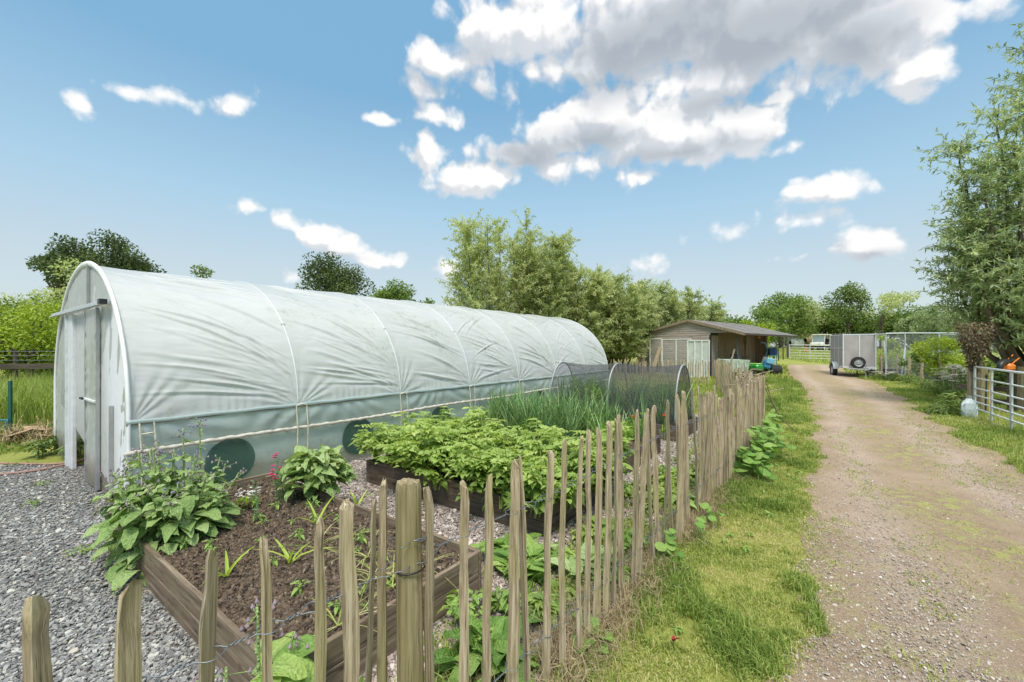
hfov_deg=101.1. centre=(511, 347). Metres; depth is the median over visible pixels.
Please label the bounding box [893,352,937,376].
bush
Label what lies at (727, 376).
bean pole
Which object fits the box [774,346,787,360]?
paddock fence
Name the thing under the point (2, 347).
garden shrub
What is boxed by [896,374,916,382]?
verge weed
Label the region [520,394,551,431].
onion plant
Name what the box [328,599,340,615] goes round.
seedling
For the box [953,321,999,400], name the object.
tree
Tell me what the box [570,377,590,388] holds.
carrot plant
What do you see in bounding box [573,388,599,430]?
onion plant
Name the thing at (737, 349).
tool bundle
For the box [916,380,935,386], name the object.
verge weed
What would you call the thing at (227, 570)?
lily sprout
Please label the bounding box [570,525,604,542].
weed
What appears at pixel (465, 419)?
potato plant
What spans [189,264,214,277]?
field tree
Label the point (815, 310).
hedge tree
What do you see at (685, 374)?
netting tunnel
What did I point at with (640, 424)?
carrot plant
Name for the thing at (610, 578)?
weed
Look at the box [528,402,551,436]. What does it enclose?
onion plant
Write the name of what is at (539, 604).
weed
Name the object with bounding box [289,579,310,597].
seedling
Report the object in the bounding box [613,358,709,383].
picket fence
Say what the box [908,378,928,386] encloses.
verge weed
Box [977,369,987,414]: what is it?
fence post
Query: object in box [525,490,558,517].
plant
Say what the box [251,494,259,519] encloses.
wallflower
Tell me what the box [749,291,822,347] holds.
hedge tree
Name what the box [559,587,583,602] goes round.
weed
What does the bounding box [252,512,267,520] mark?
seedling
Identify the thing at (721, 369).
picket fence
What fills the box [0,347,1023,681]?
ground
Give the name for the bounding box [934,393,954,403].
verge weed
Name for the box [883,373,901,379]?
verge weed
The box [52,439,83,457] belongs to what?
weed
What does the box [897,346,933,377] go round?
shrub
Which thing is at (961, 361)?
bush
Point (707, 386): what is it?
garden grass
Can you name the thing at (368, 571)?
fallen onion
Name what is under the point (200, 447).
borage plant
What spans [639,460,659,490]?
loose board
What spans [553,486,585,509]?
bean plant
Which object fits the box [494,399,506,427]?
onion plant
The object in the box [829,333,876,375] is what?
box trailer
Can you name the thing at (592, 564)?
weed
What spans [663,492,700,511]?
weed
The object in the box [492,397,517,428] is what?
onion plant
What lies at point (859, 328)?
hedge
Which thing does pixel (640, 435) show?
onion plant
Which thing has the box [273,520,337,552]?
fallen onion
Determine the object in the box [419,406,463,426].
potato plant
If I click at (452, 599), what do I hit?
weed
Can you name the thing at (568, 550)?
weed
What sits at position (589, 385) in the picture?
carrot plant
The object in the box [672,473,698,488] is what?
weed
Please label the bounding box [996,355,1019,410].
orange saw
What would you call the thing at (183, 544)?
seedling
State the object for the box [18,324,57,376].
garden shrub
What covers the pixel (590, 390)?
onion plant
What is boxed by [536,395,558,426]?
onion plant
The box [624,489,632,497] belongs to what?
weed
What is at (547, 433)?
potato plant
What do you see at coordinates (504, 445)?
potato plant
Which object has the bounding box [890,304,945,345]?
hedge
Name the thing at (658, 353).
plank
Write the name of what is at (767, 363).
blue machine
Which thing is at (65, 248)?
oak tree
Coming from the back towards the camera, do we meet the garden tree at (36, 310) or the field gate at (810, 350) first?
the field gate at (810, 350)
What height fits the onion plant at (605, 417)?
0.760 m
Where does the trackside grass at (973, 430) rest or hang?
on the ground at (50, 455)
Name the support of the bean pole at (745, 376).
attached to the picket fence at (36, 651)
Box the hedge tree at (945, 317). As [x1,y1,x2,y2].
[910,308,956,356]
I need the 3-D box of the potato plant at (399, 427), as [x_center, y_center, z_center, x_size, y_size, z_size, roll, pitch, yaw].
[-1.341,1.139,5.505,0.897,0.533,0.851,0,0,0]
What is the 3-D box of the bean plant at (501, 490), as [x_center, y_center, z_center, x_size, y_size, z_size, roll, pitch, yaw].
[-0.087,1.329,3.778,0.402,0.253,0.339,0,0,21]
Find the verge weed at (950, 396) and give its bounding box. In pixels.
[931,392,966,407]
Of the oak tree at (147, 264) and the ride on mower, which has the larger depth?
the oak tree at (147, 264)
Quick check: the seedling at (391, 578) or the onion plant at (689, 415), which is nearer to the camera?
the seedling at (391, 578)
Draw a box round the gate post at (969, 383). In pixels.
[967,365,974,398]
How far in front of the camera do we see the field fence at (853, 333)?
57.27 m
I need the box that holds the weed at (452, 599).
[437,586,498,630]
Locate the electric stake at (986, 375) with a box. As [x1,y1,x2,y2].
[985,374,988,410]
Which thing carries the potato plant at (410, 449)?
on the raised bed at (391, 475)
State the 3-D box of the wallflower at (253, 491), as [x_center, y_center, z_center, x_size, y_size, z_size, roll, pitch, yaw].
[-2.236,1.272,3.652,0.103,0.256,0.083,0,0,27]
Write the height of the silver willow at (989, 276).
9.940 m
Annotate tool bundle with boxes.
[736,337,740,358]
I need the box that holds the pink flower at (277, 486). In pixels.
[269,453,300,500]
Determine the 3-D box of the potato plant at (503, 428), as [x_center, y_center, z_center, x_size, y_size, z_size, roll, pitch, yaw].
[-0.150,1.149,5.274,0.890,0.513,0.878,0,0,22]
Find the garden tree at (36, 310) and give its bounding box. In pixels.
[0,291,64,373]
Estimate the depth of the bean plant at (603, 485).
4.07 m
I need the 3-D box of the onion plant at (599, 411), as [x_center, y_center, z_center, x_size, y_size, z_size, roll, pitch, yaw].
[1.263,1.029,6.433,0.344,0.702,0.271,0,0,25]
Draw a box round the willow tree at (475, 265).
[434,207,549,313]
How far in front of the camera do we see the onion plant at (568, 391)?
8.74 m
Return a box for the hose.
[0,457,83,474]
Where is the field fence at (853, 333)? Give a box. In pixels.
[784,332,881,347]
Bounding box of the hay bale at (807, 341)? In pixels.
[803,335,812,346]
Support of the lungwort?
on the garden path
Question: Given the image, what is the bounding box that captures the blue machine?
[760,350,781,374]
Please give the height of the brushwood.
1.257 m
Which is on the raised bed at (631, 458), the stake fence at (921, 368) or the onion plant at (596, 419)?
the onion plant at (596, 419)
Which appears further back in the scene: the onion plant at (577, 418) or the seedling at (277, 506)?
the onion plant at (577, 418)
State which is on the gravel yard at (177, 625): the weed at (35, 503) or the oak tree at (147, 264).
the weed at (35, 503)
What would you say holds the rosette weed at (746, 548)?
on the ground at (50, 455)
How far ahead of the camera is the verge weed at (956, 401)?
10.23 m
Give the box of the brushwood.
[723,366,783,430]
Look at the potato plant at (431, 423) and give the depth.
5.20 m
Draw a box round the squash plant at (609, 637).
[573,611,612,657]
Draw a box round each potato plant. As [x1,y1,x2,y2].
[349,419,410,461]
[363,421,431,466]
[372,423,454,473]
[379,412,440,454]
[411,428,484,485]
[412,415,466,460]
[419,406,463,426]
[430,420,482,465]
[437,406,488,441]
[442,439,515,501]
[448,410,516,442]
[450,437,560,500]
[460,427,514,459]
[476,418,532,447]
[482,431,525,465]
[503,450,595,511]
[507,418,564,449]
[510,424,573,477]
[532,429,577,466]
[542,438,633,488]
[567,420,633,462]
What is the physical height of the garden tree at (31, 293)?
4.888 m
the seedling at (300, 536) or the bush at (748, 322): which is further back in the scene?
the bush at (748, 322)
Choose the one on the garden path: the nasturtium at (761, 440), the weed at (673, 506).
the weed at (673, 506)
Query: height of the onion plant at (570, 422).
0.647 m
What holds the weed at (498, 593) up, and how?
on the garden path
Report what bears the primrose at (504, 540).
on the garden path
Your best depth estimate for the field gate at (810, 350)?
35.48 m
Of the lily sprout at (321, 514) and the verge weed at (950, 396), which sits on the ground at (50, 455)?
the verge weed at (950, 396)
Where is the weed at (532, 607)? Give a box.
[521,591,566,627]
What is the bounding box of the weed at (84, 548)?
[63,545,93,556]
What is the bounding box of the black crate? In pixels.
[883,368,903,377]
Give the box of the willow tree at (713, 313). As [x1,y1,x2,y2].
[680,295,728,322]
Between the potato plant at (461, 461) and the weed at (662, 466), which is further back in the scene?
the weed at (662, 466)
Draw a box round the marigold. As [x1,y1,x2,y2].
[659,414,665,440]
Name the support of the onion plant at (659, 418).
on the raised bed at (673, 431)
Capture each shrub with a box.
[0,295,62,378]
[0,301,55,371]
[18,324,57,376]
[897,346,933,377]
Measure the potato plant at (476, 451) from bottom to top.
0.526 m
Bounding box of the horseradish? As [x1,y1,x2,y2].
[424,604,542,681]
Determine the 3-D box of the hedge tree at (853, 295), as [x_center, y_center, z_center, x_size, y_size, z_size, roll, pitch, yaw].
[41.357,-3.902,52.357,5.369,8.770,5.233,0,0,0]
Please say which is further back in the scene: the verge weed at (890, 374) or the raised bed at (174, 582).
the verge weed at (890, 374)
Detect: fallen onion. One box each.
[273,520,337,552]
[311,598,393,631]
[324,526,388,543]
[327,531,392,568]
[336,563,395,600]
[355,560,394,597]
[359,559,395,611]
[392,550,453,581]
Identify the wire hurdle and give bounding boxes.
[649,338,661,372]
[662,338,691,374]
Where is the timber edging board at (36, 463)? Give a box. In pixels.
[0,461,79,464]
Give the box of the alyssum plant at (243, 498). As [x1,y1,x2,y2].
[234,487,260,506]
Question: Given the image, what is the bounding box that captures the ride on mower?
[730,354,764,375]
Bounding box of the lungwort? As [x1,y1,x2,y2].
[539,538,625,582]
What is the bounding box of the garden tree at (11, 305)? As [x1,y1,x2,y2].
[0,294,62,376]
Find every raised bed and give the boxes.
[106,472,480,681]
[366,446,604,536]
[477,425,660,472]
[540,409,697,440]
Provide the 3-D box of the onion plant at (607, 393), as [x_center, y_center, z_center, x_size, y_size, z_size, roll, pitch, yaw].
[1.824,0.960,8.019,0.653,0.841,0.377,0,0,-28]
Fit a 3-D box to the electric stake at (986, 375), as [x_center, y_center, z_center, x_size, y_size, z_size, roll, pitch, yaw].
[11.264,1.165,9.998,0.068,1.070,0.055,0,0,-23]
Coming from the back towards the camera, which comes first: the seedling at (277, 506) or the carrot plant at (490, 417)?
the carrot plant at (490, 417)
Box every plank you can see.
[634,343,644,371]
[639,340,648,371]
[650,341,663,372]
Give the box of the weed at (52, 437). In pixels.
[39,435,80,453]
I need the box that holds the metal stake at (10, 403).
[8,381,12,431]
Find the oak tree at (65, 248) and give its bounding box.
[26,232,105,296]
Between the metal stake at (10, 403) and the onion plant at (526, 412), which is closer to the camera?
the onion plant at (526, 412)
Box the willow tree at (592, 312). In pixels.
[556,261,633,353]
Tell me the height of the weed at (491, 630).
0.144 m
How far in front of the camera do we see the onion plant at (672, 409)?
7.45 m
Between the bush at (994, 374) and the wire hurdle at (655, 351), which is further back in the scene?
the wire hurdle at (655, 351)
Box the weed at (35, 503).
[19,500,42,507]
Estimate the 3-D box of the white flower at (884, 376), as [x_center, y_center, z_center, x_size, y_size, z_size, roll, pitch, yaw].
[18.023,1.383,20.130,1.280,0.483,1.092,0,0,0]
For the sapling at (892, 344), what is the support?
on the ground at (50, 455)
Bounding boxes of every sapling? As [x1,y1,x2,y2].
[876,335,903,360]
[909,334,963,388]
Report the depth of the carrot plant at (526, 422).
6.28 m
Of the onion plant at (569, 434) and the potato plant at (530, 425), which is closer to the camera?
the potato plant at (530, 425)
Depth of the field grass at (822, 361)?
34.44 m
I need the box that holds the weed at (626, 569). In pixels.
[610,559,630,583]
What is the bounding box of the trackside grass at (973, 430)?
[854,372,1023,473]
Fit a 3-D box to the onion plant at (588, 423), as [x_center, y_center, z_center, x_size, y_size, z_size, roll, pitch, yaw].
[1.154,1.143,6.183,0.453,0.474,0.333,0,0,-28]
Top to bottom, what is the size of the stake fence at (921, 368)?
1.380 m
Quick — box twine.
[0,419,7,431]
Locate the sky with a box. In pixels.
[0,0,1023,346]
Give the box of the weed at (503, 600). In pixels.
[491,590,520,614]
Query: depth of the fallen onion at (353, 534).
3.09 m
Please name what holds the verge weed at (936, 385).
on the ground at (50, 455)
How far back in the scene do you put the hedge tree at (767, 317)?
49.36 m
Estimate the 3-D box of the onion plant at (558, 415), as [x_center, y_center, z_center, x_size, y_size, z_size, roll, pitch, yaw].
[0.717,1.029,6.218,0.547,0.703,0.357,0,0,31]
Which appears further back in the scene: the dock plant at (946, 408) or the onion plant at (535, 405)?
the dock plant at (946, 408)
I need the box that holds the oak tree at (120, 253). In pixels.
[45,228,149,283]
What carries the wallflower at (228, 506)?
on the raised bed at (174, 582)
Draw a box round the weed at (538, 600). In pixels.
[528,591,567,624]
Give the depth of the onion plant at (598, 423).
5.81 m
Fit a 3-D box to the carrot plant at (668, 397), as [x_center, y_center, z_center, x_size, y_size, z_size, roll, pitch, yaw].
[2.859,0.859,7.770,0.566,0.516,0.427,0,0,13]
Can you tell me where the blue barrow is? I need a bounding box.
[760,342,776,370]
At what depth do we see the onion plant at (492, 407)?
6.73 m
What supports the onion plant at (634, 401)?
on the raised bed at (673, 431)
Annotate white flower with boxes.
[876,371,907,380]
[885,372,904,380]
[915,366,964,399]
[930,367,963,390]
[932,366,965,403]
[933,364,965,394]
[936,369,966,393]
[937,373,966,401]
[940,371,966,395]
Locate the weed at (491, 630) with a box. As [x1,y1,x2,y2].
[474,623,495,640]
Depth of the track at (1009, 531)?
3.54 m
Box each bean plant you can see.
[422,468,451,490]
[480,482,510,510]
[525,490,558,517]
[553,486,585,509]
[583,480,613,494]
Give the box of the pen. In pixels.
[856,332,997,379]
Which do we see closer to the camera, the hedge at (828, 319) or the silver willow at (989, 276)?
the silver willow at (989, 276)
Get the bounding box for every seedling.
[173,537,189,549]
[201,538,215,549]
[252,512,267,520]
[269,502,279,509]
[270,556,277,565]
[288,531,304,540]
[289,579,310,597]
[311,499,322,507]
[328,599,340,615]
[354,534,366,544]
[386,574,395,587]
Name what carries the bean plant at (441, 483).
on the raised bed at (391, 475)
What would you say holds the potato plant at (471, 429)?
on the raised bed at (391, 475)
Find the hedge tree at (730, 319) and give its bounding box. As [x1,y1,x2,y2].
[720,314,752,332]
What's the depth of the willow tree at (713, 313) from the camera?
31.41 m
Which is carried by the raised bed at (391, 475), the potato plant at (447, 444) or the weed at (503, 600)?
the potato plant at (447, 444)
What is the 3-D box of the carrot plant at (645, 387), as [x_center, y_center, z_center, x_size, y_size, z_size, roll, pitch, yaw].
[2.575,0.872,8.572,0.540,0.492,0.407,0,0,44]
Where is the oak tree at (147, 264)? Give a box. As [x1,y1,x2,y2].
[111,255,166,273]
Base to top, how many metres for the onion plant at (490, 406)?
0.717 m
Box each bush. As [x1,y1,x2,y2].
[737,319,775,347]
[876,349,913,368]
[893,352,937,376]
[919,352,971,378]
[942,349,995,383]
[962,358,1006,392]
[981,350,1006,392]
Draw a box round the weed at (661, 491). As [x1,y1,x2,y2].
[651,486,676,501]
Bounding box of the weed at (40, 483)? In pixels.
[30,480,51,485]
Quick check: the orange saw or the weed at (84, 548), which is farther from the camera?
the orange saw
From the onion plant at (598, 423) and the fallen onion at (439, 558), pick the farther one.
the onion plant at (598, 423)
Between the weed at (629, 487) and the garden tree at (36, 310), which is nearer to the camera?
the weed at (629, 487)
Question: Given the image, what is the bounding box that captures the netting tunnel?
[549,361,691,425]
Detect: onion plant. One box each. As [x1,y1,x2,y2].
[474,385,497,420]
[479,392,502,416]
[487,387,503,420]
[491,393,522,428]
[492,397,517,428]
[493,388,513,426]
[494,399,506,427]
[495,386,518,427]
[497,387,526,425]
[508,396,542,420]
[510,400,538,429]
[510,408,539,429]
[513,395,525,429]
[516,396,524,426]
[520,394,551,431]
[520,395,555,431]
[522,392,536,420]
[522,395,549,420]
[523,398,551,429]
[526,400,551,438]
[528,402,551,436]
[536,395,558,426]
[537,395,555,425]
[542,398,579,427]
[545,388,563,424]
[549,392,576,427]
[550,375,566,408]
[551,395,575,436]
[552,392,583,424]
[553,407,582,440]
[557,377,572,400]
[558,404,587,434]
[560,389,577,437]
[560,400,590,435]
[560,402,586,436]
[565,400,585,440]
[566,394,604,424]
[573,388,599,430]
[573,396,590,432]
[576,397,604,428]
[578,394,601,430]
[579,412,602,438]
[581,380,595,407]
[581,406,609,434]
[584,412,601,430]
[589,397,603,424]
[592,378,614,405]
[594,389,610,424]
[597,382,627,417]
[600,389,620,420]
[601,376,626,419]
[601,379,628,414]
[616,377,643,421]
[616,382,639,416]
[619,379,640,410]
[620,379,648,417]
[626,403,646,440]
[627,384,641,419]
[634,388,656,421]
[639,382,655,410]
[639,395,657,429]
[642,384,672,424]
[643,385,655,414]
[644,380,662,409]
[650,383,673,424]
[661,380,694,407]
[662,383,681,424]
[664,379,689,423]
[669,393,680,420]
[679,381,704,418]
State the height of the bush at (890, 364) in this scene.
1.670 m
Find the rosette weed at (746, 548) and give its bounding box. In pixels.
[739,546,750,551]
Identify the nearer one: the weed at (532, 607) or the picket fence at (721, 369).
the weed at (532, 607)
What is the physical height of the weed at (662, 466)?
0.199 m
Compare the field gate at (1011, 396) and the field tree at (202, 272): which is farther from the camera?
the field tree at (202, 272)
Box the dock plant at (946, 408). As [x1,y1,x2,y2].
[924,400,969,416]
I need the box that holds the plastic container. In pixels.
[960,396,977,417]
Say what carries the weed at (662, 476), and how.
on the garden path
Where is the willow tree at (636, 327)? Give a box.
[578,271,668,371]
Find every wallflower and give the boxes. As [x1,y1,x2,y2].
[221,494,230,518]
[247,480,257,507]
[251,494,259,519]
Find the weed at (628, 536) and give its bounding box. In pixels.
[612,527,654,548]
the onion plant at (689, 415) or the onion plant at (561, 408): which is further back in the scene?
the onion plant at (689, 415)
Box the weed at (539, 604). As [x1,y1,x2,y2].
[520,591,566,628]
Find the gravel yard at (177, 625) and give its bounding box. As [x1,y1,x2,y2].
[0,464,229,681]
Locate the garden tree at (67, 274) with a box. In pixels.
[38,255,81,311]
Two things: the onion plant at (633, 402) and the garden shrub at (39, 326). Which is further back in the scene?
the garden shrub at (39, 326)
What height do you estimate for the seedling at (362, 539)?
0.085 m
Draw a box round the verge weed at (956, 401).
[949,399,982,409]
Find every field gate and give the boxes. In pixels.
[789,344,829,358]
[973,366,1023,429]
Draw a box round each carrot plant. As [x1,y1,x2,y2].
[479,407,497,424]
[521,416,536,431]
[569,375,588,398]
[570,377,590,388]
[571,382,586,400]
[585,378,612,397]
[585,414,605,432]
[586,382,604,404]
[621,422,639,443]
[626,412,643,436]
[628,379,648,404]
[630,378,650,393]
[653,382,680,406]
[663,385,684,405]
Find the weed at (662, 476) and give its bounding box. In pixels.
[651,474,676,488]
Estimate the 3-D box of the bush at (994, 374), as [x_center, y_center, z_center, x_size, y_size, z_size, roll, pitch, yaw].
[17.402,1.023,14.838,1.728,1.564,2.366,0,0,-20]
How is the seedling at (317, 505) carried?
on the raised bed at (174, 582)
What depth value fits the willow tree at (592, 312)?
23.06 m
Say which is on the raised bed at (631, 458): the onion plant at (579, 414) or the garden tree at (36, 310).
the onion plant at (579, 414)
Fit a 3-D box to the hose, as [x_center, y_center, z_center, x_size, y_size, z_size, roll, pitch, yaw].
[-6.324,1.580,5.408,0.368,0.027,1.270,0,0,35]
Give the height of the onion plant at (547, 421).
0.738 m
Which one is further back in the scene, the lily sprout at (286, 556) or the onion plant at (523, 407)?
the onion plant at (523, 407)
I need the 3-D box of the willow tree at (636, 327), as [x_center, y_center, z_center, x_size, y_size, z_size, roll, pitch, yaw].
[6.389,-1.661,25.224,5.839,6.485,6.098,0,0,0]
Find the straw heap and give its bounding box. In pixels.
[0,414,52,448]
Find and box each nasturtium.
[655,502,724,559]
[732,443,777,482]
[744,409,796,469]
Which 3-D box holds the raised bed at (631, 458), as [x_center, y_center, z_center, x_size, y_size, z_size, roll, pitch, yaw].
[0.762,1.478,6.680,2.750,0.284,1.305,0,0,36]
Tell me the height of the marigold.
0.414 m
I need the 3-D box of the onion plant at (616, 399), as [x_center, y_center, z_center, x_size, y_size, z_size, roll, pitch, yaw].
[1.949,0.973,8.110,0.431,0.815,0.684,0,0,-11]
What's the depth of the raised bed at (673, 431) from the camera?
7.47 m
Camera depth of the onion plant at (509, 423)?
6.48 m
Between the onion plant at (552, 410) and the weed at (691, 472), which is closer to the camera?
the weed at (691, 472)
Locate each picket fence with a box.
[22,374,764,681]
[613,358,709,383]
[714,358,762,407]
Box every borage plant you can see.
[81,424,246,595]
[175,417,210,498]
[191,598,328,681]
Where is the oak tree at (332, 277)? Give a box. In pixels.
[294,251,375,295]
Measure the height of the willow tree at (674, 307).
6.197 m
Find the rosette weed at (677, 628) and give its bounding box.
[671,626,683,633]
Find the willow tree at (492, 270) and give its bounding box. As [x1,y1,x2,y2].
[478,245,543,313]
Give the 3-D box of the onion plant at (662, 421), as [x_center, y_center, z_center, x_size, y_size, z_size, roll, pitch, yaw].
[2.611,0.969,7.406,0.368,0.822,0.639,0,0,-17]
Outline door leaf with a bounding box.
[79,308,99,489]
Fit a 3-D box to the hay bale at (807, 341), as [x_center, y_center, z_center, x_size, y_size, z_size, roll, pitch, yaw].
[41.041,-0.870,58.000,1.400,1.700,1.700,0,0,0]
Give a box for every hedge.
[769,320,815,346]
[788,305,859,344]
[814,300,895,337]
[851,304,924,339]
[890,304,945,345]
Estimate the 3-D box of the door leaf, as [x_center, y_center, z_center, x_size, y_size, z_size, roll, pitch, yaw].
[-4.844,0.570,4.822,0.680,2.000,0.067,0,0,36]
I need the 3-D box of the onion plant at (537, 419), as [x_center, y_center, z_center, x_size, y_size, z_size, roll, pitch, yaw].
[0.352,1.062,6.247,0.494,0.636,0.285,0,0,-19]
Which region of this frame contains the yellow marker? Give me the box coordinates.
[988,373,993,410]
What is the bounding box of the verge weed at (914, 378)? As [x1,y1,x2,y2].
[902,375,919,381]
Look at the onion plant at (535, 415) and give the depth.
6.33 m
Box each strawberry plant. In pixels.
[582,515,624,541]
[626,491,667,517]
[658,468,694,485]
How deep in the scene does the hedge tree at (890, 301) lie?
51.45 m
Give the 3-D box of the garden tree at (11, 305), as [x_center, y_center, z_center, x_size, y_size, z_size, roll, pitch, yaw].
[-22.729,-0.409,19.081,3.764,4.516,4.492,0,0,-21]
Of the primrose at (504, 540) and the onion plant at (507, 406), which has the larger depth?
the onion plant at (507, 406)
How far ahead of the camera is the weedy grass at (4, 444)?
6.72 m
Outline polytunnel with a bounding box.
[49,261,611,502]
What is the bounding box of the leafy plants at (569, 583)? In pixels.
[388,434,735,681]
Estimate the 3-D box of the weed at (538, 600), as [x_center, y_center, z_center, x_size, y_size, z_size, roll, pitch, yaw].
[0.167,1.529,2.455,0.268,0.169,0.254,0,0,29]
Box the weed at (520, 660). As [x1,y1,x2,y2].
[495,653,540,681]
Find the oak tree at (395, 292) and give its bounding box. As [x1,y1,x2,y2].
[369,278,414,300]
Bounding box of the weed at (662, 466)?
[658,464,674,479]
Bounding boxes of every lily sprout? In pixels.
[203,546,253,583]
[252,538,331,563]
[301,496,333,523]
[350,488,375,504]
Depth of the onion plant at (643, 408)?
6.26 m
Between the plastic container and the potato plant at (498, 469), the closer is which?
the potato plant at (498, 469)
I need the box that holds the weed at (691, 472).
[671,469,698,479]
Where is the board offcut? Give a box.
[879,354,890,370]
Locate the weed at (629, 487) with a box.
[624,481,639,495]
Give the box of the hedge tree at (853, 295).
[818,280,876,333]
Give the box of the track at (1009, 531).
[766,365,1023,681]
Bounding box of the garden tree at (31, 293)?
[0,287,62,319]
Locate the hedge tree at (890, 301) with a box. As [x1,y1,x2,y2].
[861,290,919,348]
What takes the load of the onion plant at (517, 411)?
on the raised bed at (631, 458)
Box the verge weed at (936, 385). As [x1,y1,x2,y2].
[918,383,950,396]
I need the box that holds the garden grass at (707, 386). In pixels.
[621,376,735,416]
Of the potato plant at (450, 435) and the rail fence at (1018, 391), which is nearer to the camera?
the potato plant at (450, 435)
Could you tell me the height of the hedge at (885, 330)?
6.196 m
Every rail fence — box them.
[0,351,54,381]
[957,366,1023,412]
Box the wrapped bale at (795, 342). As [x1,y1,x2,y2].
[787,338,803,346]
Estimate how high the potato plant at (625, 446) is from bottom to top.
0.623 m
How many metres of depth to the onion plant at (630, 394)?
8.16 m
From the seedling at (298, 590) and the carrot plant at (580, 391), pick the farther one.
the carrot plant at (580, 391)
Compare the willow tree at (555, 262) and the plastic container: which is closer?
the plastic container
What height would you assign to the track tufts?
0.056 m
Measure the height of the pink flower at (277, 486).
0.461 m
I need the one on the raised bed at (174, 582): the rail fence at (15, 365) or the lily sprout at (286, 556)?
the lily sprout at (286, 556)
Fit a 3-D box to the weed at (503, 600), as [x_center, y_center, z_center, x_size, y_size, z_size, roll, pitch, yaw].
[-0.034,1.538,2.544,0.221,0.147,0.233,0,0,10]
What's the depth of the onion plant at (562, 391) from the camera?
8.58 m
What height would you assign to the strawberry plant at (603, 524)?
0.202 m
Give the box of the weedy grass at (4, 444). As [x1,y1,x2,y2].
[0,425,50,466]
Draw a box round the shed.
[638,319,797,375]
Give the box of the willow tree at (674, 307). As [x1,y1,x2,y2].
[624,279,709,353]
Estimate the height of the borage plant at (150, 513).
1.061 m
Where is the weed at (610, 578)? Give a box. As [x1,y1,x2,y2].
[591,567,627,594]
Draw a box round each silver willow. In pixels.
[892,304,979,372]
[910,22,1023,380]
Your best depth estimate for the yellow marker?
10.19 m
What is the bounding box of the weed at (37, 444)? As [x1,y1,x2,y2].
[13,439,57,458]
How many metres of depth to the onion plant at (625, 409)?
8.35 m
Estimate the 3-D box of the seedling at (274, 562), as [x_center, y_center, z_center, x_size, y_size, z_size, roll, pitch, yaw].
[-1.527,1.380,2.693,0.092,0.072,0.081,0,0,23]
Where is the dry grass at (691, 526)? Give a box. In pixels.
[446,437,774,681]
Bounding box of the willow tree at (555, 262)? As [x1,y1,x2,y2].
[505,226,582,321]
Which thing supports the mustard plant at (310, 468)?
on the raised bed at (174, 582)
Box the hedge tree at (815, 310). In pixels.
[790,294,826,337]
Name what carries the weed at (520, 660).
on the garden path
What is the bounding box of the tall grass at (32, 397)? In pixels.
[0,362,53,428]
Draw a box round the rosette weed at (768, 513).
[763,510,773,517]
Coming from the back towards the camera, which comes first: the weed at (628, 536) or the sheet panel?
the sheet panel
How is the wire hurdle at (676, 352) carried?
on the ground at (50, 455)
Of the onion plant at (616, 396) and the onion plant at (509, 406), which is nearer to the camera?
the onion plant at (509, 406)
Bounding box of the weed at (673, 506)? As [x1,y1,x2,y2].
[666,505,693,516]
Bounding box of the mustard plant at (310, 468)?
[275,444,357,501]
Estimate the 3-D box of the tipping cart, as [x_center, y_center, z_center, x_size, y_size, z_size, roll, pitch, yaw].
[10.929,1.100,20.802,1.380,1.000,1.700,0,0,12]
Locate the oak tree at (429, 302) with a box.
[406,297,434,303]
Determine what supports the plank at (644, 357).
on the ground at (50, 455)
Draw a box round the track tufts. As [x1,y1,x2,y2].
[764,380,1023,681]
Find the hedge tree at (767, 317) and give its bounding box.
[751,306,792,343]
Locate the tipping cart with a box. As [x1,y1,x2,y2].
[720,359,749,374]
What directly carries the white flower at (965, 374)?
on the ground at (50, 455)
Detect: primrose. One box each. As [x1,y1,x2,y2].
[470,533,543,552]
[479,533,558,593]
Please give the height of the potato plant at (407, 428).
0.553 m
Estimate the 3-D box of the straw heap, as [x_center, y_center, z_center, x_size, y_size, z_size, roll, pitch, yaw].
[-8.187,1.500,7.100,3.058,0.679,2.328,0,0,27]
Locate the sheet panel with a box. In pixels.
[687,340,709,377]
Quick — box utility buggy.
[810,334,830,350]
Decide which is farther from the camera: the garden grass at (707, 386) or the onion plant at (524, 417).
the garden grass at (707, 386)
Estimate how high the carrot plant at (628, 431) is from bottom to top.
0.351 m
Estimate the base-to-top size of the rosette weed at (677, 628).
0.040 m
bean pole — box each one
[724,349,734,390]
[735,369,762,403]
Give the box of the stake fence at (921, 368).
[880,354,956,391]
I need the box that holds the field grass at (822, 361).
[702,348,923,378]
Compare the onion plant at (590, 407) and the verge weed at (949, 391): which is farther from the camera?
the verge weed at (949, 391)
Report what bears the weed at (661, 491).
on the garden path
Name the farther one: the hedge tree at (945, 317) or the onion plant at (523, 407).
the hedge tree at (945, 317)
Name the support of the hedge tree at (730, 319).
on the ground at (50, 455)
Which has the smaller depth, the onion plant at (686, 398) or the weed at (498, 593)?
the weed at (498, 593)
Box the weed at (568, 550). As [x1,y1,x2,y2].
[552,547,574,568]
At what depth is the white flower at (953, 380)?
11.32 m
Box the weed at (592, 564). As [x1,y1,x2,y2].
[590,553,624,587]
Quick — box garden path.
[287,408,735,679]
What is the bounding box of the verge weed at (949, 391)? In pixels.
[936,389,966,402]
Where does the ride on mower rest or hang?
on the ground at (50, 455)
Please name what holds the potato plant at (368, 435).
on the raised bed at (391, 475)
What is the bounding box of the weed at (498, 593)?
[492,586,508,611]
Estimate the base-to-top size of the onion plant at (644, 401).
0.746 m

